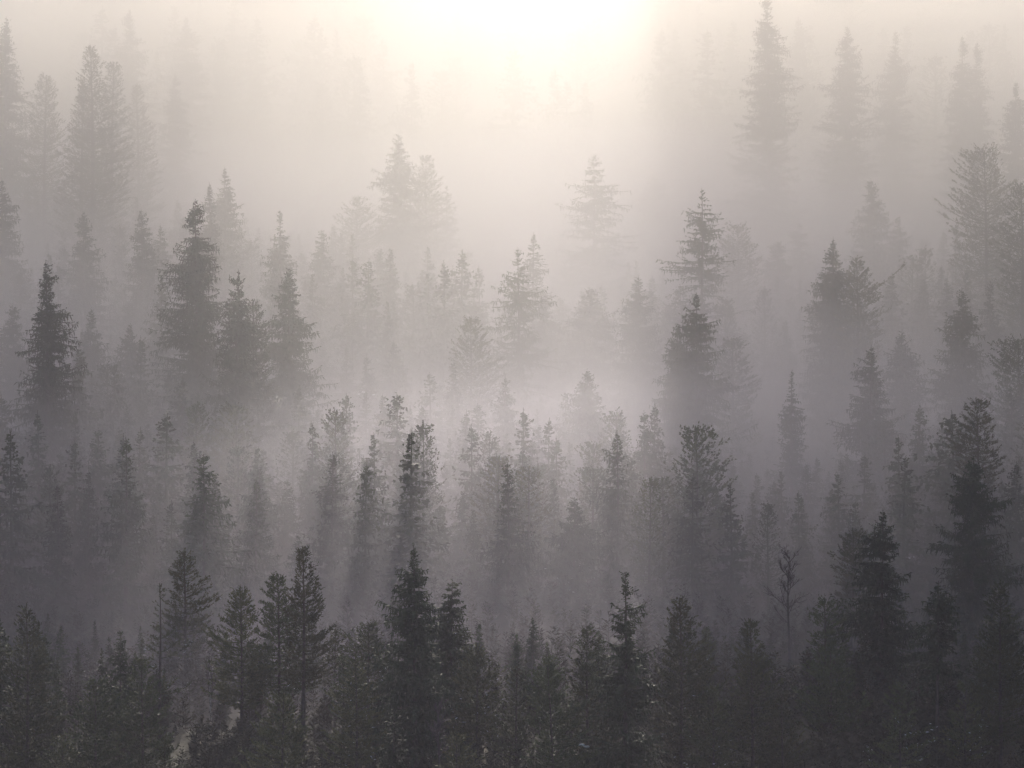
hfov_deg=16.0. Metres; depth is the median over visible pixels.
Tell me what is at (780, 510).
spruce tree
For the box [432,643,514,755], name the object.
pine tree
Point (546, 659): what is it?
pine tree
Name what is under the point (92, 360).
spruce tree
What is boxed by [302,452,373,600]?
spruce tree
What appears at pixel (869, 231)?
spruce tree
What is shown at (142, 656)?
spruce tree
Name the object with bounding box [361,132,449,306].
spruce tree
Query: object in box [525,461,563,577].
pine tree
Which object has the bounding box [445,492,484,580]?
spruce tree
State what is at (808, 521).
spruce tree
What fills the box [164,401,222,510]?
pine tree
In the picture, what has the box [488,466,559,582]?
pine tree
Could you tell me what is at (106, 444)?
pine tree
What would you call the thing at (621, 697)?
spruce tree
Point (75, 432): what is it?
spruce tree
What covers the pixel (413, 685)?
spruce tree
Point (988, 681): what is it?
pine tree
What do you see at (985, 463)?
spruce tree
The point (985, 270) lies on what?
pine tree
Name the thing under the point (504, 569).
spruce tree
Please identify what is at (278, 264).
spruce tree
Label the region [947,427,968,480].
pine tree
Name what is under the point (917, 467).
spruce tree
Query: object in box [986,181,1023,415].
pine tree
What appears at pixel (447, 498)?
spruce tree
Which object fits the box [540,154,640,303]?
spruce tree
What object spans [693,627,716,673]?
pine tree
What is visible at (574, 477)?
spruce tree
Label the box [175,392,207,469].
spruce tree
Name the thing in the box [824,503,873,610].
spruce tree
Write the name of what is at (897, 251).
spruce tree
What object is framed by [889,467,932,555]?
pine tree
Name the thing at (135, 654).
spruce tree
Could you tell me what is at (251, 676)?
pine tree
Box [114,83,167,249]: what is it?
pine tree
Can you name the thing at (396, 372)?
spruce tree
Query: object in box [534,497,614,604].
spruce tree
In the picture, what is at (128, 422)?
spruce tree
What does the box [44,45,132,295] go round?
pine tree
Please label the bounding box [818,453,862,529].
spruce tree
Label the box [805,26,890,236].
spruce tree
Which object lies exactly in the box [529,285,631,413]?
spruce tree
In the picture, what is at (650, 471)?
spruce tree
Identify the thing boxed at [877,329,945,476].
spruce tree
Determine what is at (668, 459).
spruce tree
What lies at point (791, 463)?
spruce tree
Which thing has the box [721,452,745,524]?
spruce tree
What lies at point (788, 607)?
birch tree
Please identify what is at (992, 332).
spruce tree
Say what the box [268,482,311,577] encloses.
spruce tree
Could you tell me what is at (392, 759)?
spruce tree
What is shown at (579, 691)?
pine tree
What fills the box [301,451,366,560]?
pine tree
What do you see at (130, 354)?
spruce tree
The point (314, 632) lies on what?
pine tree
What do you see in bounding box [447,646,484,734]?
pine tree
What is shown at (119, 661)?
spruce tree
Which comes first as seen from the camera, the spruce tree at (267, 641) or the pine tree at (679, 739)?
the pine tree at (679, 739)
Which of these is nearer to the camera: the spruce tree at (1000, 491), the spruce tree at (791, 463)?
the spruce tree at (1000, 491)
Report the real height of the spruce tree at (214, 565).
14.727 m
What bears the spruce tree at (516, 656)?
on the ground
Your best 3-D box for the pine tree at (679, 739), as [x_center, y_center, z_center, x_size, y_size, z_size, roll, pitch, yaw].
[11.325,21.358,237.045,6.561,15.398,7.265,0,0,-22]
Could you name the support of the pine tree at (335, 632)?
on the ground
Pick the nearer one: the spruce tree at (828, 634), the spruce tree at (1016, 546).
the spruce tree at (828, 634)
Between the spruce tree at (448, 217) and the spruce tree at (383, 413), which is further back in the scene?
the spruce tree at (448, 217)
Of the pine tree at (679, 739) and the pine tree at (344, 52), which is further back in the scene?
the pine tree at (344, 52)
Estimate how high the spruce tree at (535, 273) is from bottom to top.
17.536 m
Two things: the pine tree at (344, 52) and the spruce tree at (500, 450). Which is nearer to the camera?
the spruce tree at (500, 450)
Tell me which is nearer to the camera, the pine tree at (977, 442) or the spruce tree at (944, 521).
the pine tree at (977, 442)
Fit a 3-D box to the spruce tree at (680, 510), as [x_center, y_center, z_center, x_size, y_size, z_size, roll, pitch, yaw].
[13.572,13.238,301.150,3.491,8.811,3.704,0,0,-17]
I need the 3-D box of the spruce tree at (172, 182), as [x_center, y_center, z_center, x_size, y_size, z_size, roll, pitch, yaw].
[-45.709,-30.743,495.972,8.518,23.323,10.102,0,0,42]
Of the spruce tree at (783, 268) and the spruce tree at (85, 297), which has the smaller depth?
the spruce tree at (85, 297)
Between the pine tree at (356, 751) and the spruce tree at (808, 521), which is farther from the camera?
the spruce tree at (808, 521)
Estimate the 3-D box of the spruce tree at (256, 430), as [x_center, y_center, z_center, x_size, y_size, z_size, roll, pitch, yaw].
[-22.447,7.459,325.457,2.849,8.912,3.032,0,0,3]
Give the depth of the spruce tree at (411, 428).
319.45 m
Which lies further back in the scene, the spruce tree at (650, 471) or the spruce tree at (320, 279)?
the spruce tree at (320, 279)
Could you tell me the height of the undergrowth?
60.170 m
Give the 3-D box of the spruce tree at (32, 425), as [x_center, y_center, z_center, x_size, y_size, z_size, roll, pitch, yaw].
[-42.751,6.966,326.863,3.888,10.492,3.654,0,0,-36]
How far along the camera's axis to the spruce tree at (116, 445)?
318.46 m
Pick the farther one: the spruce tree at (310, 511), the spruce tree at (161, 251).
the spruce tree at (161, 251)
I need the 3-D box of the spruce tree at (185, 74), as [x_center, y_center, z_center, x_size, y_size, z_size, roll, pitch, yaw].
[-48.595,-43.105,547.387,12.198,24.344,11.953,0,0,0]
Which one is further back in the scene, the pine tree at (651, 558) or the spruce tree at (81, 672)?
the pine tree at (651, 558)
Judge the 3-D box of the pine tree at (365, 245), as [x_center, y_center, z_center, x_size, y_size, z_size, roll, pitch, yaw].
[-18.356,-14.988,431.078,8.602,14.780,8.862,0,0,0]
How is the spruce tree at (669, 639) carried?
on the ground
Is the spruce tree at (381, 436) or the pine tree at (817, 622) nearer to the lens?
the pine tree at (817, 622)
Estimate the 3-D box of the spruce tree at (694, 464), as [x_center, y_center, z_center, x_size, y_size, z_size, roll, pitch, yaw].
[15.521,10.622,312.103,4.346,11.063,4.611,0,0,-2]
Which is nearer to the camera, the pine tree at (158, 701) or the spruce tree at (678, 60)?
the pine tree at (158, 701)
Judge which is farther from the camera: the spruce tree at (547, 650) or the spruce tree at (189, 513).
the spruce tree at (189, 513)
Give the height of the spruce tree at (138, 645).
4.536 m
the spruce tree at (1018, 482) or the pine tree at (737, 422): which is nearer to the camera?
the spruce tree at (1018, 482)
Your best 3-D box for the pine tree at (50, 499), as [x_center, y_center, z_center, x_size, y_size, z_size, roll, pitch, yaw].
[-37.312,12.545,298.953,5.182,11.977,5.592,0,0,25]
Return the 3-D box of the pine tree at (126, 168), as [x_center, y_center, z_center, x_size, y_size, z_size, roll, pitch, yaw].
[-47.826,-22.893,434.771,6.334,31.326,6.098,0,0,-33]
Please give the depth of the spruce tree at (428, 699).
255.68 m
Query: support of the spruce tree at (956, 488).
on the ground
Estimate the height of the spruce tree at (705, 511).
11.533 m
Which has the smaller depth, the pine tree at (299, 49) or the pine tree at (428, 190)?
the pine tree at (428, 190)
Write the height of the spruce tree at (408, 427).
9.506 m
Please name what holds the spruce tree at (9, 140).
on the ground
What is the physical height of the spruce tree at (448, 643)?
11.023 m
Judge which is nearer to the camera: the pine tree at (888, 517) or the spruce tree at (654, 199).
the pine tree at (888, 517)
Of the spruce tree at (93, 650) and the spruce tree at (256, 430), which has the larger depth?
the spruce tree at (256, 430)
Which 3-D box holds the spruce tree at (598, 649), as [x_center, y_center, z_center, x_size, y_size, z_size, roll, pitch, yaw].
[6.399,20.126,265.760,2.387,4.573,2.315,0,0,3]
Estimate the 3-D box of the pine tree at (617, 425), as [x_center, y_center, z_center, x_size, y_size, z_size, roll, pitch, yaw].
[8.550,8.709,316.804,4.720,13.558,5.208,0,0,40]
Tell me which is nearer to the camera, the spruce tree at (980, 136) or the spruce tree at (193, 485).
the spruce tree at (193, 485)
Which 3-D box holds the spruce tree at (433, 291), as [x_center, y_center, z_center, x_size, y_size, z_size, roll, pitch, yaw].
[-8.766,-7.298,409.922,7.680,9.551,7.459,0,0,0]
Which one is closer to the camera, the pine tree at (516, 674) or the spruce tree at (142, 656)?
the pine tree at (516, 674)
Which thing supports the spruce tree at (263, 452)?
on the ground
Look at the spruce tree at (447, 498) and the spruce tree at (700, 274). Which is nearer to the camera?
the spruce tree at (447, 498)
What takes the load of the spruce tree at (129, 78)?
on the ground
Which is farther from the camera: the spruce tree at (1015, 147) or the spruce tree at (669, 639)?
the spruce tree at (1015, 147)
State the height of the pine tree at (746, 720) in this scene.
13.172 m
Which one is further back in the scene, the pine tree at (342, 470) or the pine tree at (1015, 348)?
the pine tree at (1015, 348)
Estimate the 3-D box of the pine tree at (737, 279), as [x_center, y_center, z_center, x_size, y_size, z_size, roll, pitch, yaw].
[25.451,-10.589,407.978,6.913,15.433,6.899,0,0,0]
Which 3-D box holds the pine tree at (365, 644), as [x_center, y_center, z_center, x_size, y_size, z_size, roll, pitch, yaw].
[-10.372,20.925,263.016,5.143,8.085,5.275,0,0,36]
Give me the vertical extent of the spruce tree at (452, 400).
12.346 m
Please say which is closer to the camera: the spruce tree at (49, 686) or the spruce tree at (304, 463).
the spruce tree at (49, 686)
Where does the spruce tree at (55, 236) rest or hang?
on the ground
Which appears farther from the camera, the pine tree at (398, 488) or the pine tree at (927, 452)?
the pine tree at (927, 452)
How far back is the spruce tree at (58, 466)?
310.20 m
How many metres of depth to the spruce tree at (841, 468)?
313.52 m
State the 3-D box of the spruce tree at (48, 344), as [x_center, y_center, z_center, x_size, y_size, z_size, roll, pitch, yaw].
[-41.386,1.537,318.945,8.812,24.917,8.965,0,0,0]
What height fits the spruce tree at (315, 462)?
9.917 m
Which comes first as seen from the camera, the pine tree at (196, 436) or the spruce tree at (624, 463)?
the spruce tree at (624, 463)
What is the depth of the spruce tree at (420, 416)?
329.93 m
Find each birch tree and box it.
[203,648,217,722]
[761,546,807,667]
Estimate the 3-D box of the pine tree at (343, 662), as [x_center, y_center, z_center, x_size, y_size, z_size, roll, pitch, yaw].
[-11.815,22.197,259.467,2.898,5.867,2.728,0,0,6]
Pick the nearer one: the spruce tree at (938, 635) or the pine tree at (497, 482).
the spruce tree at (938, 635)
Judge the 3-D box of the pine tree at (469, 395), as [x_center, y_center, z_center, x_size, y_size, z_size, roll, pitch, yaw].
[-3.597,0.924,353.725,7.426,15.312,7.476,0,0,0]
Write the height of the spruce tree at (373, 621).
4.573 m
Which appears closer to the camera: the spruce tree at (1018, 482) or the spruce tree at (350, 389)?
the spruce tree at (1018, 482)
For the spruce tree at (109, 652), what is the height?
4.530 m
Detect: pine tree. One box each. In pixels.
[0,603,71,767]
[15,72,73,274]
[24,465,87,577]
[35,731,83,767]
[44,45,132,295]
[51,83,107,289]
[57,671,136,767]
[94,437,117,499]
[95,61,138,279]
[110,654,187,767]
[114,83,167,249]
[138,583,191,737]
[153,548,222,677]
[156,731,175,767]
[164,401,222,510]
[200,585,282,731]
[204,427,270,545]
[205,401,267,536]
[216,444,267,563]
[220,298,284,462]
[231,690,313,767]
[236,571,320,720]
[270,38,323,123]
[275,546,341,744]
[300,618,321,664]
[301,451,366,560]
[306,407,360,527]
[309,653,389,767]
[319,627,349,701]
[322,196,391,295]
[324,44,375,114]
[328,655,363,731]
[332,618,391,720]
[368,416,405,495]
[387,458,449,565]
[404,155,459,273]
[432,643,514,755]
[437,315,509,444]
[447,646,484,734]
[459,455,532,587]
[484,664,534,763]
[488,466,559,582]
[517,660,601,767]
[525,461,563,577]
[532,653,572,720]
[549,623,631,767]
[555,466,625,565]
[562,441,616,543]
[587,406,639,510]
[618,477,674,600]
[630,475,695,597]
[633,594,737,767]
[654,422,754,591]
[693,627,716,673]
[710,221,770,336]
[711,335,762,465]
[715,618,784,767]
[788,494,797,541]
[790,645,872,746]
[800,593,855,681]
[817,255,905,453]
[825,525,878,650]
[863,680,938,767]
[872,484,924,571]
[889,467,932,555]
[923,448,933,465]
[934,142,1023,354]
[941,397,1005,581]
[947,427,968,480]
[962,333,1023,485]
[966,579,1023,767]
[975,627,1023,712]
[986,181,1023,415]
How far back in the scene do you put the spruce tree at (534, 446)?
315.78 m
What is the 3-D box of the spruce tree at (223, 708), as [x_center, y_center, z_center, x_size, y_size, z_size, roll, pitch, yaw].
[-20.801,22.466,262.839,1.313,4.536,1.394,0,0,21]
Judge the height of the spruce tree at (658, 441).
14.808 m
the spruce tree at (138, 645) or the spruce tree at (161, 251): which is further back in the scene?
the spruce tree at (161, 251)
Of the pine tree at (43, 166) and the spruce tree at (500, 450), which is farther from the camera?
the pine tree at (43, 166)
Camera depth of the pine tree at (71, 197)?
425.93 m
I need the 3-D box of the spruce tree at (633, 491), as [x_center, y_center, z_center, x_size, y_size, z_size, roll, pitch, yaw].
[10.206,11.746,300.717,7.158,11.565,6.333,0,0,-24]
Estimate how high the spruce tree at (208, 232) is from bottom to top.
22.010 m
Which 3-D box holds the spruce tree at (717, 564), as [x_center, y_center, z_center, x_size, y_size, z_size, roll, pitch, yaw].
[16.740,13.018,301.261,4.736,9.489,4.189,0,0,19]
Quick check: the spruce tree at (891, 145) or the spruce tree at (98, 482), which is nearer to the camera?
the spruce tree at (98, 482)
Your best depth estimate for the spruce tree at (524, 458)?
300.94 m
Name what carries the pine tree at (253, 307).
on the ground
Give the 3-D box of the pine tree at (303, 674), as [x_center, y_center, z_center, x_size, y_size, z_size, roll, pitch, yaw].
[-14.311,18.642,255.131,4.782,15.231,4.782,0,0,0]
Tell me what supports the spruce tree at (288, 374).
on the ground
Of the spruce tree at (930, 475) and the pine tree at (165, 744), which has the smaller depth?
the pine tree at (165, 744)
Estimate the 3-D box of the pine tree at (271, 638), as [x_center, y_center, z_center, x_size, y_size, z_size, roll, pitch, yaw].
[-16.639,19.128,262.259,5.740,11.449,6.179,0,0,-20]
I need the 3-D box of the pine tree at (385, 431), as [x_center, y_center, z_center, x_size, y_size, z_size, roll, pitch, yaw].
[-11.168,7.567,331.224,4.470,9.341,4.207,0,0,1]
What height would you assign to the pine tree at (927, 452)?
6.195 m
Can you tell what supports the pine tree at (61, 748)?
on the ground
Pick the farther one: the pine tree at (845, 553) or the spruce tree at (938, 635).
the pine tree at (845, 553)
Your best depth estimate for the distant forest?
399.19 m
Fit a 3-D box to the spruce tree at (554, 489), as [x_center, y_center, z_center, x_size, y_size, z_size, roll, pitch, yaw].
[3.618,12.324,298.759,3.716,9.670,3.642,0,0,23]
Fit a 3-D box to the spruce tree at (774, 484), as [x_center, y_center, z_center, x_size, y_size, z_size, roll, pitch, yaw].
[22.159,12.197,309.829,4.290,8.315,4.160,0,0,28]
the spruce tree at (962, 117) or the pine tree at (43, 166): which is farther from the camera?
the spruce tree at (962, 117)
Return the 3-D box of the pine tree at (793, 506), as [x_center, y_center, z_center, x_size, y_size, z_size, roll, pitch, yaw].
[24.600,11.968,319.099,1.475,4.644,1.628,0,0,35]
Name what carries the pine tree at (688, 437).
on the ground
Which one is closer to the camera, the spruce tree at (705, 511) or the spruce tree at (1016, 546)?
the spruce tree at (1016, 546)
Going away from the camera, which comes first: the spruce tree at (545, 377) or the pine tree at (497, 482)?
the pine tree at (497, 482)
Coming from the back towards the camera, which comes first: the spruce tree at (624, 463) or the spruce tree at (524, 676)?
the spruce tree at (624, 463)
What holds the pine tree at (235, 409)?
on the ground
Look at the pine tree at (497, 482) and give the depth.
298.17 m
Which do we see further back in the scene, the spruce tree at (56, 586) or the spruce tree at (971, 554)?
the spruce tree at (56, 586)
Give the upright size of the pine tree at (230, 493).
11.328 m
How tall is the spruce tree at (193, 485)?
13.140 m
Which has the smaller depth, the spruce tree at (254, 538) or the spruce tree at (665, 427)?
the spruce tree at (254, 538)
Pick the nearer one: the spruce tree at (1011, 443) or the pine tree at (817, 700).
the pine tree at (817, 700)
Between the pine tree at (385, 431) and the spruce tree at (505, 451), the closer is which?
the spruce tree at (505, 451)
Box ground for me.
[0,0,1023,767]
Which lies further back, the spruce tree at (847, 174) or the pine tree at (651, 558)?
the spruce tree at (847, 174)
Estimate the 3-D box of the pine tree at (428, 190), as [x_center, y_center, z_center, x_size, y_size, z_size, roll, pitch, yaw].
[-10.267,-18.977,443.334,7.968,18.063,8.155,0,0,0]
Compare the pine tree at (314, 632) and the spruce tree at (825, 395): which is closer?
the pine tree at (314, 632)
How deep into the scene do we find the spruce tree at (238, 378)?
328.65 m
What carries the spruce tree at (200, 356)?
on the ground
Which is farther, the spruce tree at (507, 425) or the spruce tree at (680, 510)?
the spruce tree at (507, 425)
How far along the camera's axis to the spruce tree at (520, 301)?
364.63 m
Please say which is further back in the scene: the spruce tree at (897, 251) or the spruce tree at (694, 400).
the spruce tree at (897, 251)
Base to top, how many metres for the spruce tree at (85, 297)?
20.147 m
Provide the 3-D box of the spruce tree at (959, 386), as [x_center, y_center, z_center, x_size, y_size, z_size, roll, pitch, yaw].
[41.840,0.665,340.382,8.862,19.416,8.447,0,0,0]
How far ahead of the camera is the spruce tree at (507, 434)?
324.06 m
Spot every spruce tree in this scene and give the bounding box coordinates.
[0,16,54,280]
[0,177,38,355]
[0,260,87,523]
[0,305,36,441]
[0,414,21,498]
[14,410,64,574]
[19,413,52,482]
[22,620,59,693]
[24,485,83,616]
[35,182,77,297]
[36,453,78,562]
[50,213,123,374]
[59,309,121,428]
[59,428,118,564]
[61,413,87,541]
[67,468,106,602]
[70,647,86,701]
[85,620,101,671]
[87,437,157,614]
[95,433,158,589]
[96,637,119,686]
[98,9,167,207]
[98,630,146,735]
[101,430,146,532]
[102,210,171,387]
[103,323,161,443]
[109,407,140,474]
[124,427,164,549]
[124,651,144,706]
[128,278,181,415]
[133,424,159,502]
[135,624,147,675]
[135,636,151,690]
[138,225,177,331]
[143,73,207,234]
[144,199,244,450]
[148,377,206,501]
[149,19,229,174]
[153,452,262,629]
[154,669,178,725]
[161,440,226,586]
[170,458,207,549]
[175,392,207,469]
[186,408,231,496]
[189,184,238,347]
[190,476,242,606]
[199,269,284,472]
[206,166,251,328]
[215,680,233,722]
[229,469,291,593]
[230,479,286,612]
[231,448,277,529]
[249,421,275,498]
[258,268,338,476]
[258,623,275,667]
[259,211,310,380]
[263,480,306,554]
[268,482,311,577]
[279,535,316,610]
[290,445,313,525]
[290,446,330,542]
[291,423,340,566]
[299,229,345,358]
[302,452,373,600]
[332,347,363,427]
[349,353,387,444]
[359,545,470,767]
[360,394,403,483]
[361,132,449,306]
[361,619,382,669]
[372,341,420,427]
[372,426,391,506]
[376,712,409,767]
[386,641,446,736]
[389,425,438,518]
[400,407,417,440]
[408,278,455,320]
[413,405,444,514]
[427,579,489,719]
[430,186,469,288]
[433,464,457,535]
[436,362,463,471]
[440,410,483,535]
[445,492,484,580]
[475,378,524,475]
[475,460,543,604]
[476,249,569,427]
[481,442,507,525]
[500,442,514,486]
[501,432,515,480]
[502,633,529,689]
[504,234,562,382]
[509,450,546,578]
[514,660,538,715]
[515,295,577,402]
[517,440,568,535]
[520,618,545,674]
[524,427,557,493]
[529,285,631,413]
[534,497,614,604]
[534,642,557,692]
[535,478,567,585]
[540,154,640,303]
[549,371,618,509]
[559,442,587,534]
[574,570,674,767]
[586,430,670,597]
[588,630,615,683]
[597,457,672,593]
[599,277,671,428]
[599,451,669,575]
[621,173,690,235]
[624,414,687,572]
[635,405,679,554]
[637,46,701,131]
[644,190,759,413]
[649,291,757,498]
[649,328,717,486]
[659,496,690,589]
[660,616,685,670]
[662,452,685,516]
[671,452,724,572]
[680,450,710,537]
[697,645,714,698]
[699,490,740,589]
[701,463,714,522]
[718,0,813,251]
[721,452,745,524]
[747,481,790,570]
[749,241,807,321]
[766,371,810,521]
[770,490,791,528]
[780,224,821,295]
[783,464,825,553]
[795,238,872,451]
[795,508,819,557]
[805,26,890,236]
[815,619,845,668]
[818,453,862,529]
[818,461,854,549]
[823,510,926,695]
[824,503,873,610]
[825,344,908,523]
[839,181,909,307]
[858,30,931,224]
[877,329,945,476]
[879,216,917,315]
[894,405,941,533]
[896,581,964,750]
[914,456,1023,665]
[916,290,1005,462]
[918,472,957,576]
[920,429,961,520]
[922,451,938,525]
[929,35,992,244]
[931,431,967,541]
[943,43,1003,234]
[958,415,982,520]
[964,280,1014,423]
[973,82,1023,273]
[980,386,1023,516]
[980,449,992,481]
[980,458,999,532]
[984,482,1000,564]
[990,460,1023,610]
[991,479,1021,576]
[996,453,1023,564]
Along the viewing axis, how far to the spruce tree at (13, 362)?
346.40 m
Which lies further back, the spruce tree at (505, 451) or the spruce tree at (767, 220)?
the spruce tree at (767, 220)
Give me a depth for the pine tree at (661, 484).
296.13 m
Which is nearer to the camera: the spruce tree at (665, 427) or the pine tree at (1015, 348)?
the pine tree at (1015, 348)
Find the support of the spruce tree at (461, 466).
on the ground
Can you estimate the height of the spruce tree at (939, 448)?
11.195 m
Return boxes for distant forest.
[0,0,1023,738]
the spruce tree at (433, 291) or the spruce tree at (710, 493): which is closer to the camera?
the spruce tree at (710, 493)
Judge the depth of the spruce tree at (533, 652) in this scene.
269.83 m
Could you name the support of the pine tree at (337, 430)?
on the ground
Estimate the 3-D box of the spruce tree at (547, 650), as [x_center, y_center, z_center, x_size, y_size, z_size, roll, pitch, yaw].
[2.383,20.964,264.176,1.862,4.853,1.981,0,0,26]
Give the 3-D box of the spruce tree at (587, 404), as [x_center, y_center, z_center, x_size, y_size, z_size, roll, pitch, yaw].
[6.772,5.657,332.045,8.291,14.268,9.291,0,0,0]
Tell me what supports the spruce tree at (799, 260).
on the ground
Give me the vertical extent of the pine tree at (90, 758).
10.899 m
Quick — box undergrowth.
[0,193,1023,767]
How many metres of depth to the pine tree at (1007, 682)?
261.50 m
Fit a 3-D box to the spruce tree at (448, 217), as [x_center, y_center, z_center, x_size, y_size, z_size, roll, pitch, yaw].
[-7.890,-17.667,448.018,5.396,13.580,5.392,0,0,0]
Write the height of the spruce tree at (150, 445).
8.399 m
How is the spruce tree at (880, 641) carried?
on the ground
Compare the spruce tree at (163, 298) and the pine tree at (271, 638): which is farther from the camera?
the spruce tree at (163, 298)
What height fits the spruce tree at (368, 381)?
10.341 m
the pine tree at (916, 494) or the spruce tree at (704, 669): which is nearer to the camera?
the spruce tree at (704, 669)
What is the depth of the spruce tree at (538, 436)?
325.89 m
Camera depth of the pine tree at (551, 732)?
230.93 m
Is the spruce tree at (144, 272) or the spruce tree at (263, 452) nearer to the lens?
the spruce tree at (263, 452)
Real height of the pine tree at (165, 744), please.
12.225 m
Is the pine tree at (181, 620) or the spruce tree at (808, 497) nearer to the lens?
the pine tree at (181, 620)
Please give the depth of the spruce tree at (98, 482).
307.94 m
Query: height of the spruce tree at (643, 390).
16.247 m
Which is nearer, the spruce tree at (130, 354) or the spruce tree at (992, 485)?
the spruce tree at (992, 485)
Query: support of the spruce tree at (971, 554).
on the ground
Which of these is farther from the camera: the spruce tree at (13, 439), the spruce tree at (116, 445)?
the spruce tree at (13, 439)
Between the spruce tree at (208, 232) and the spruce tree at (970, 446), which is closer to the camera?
the spruce tree at (970, 446)
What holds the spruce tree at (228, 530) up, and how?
on the ground
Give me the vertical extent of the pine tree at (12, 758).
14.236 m
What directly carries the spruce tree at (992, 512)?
on the ground
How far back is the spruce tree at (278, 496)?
307.74 m
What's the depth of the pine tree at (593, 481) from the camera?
299.72 m
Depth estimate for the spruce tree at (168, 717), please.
260.75 m
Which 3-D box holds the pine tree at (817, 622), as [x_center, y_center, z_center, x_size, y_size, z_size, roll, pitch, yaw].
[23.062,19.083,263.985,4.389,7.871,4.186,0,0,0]
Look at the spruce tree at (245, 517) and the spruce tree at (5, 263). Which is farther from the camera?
the spruce tree at (5, 263)
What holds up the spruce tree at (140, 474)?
on the ground
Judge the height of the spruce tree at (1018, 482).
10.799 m
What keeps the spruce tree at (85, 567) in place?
on the ground
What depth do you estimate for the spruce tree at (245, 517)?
298.70 m
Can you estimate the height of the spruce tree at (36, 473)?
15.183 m
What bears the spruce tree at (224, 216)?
on the ground
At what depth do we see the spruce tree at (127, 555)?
294.92 m
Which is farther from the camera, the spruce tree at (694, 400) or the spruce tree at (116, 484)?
the spruce tree at (694, 400)
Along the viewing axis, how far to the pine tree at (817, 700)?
249.39 m
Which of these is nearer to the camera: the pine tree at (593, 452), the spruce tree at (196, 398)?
the pine tree at (593, 452)
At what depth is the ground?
541.62 m
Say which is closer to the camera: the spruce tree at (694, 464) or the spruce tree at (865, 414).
the spruce tree at (694, 464)
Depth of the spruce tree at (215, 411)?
323.07 m
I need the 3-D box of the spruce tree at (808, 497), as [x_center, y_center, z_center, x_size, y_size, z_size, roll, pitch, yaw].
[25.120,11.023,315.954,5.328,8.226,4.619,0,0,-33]
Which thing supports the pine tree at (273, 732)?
on the ground
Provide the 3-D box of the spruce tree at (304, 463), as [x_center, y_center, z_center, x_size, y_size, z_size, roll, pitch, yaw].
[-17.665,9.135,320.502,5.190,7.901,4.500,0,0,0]
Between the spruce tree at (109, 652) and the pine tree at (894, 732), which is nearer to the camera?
the pine tree at (894, 732)
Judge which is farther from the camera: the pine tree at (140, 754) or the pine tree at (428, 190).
the pine tree at (428, 190)
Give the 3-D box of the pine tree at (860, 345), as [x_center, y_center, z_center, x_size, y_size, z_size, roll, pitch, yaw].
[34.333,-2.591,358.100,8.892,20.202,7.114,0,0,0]
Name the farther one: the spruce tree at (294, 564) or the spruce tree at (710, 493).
the spruce tree at (710, 493)
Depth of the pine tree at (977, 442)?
292.59 m
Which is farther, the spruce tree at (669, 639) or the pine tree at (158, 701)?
the spruce tree at (669, 639)
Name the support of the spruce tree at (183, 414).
on the ground
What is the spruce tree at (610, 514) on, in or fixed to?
on the ground
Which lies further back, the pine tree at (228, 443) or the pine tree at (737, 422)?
the pine tree at (737, 422)
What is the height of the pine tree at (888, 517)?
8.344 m

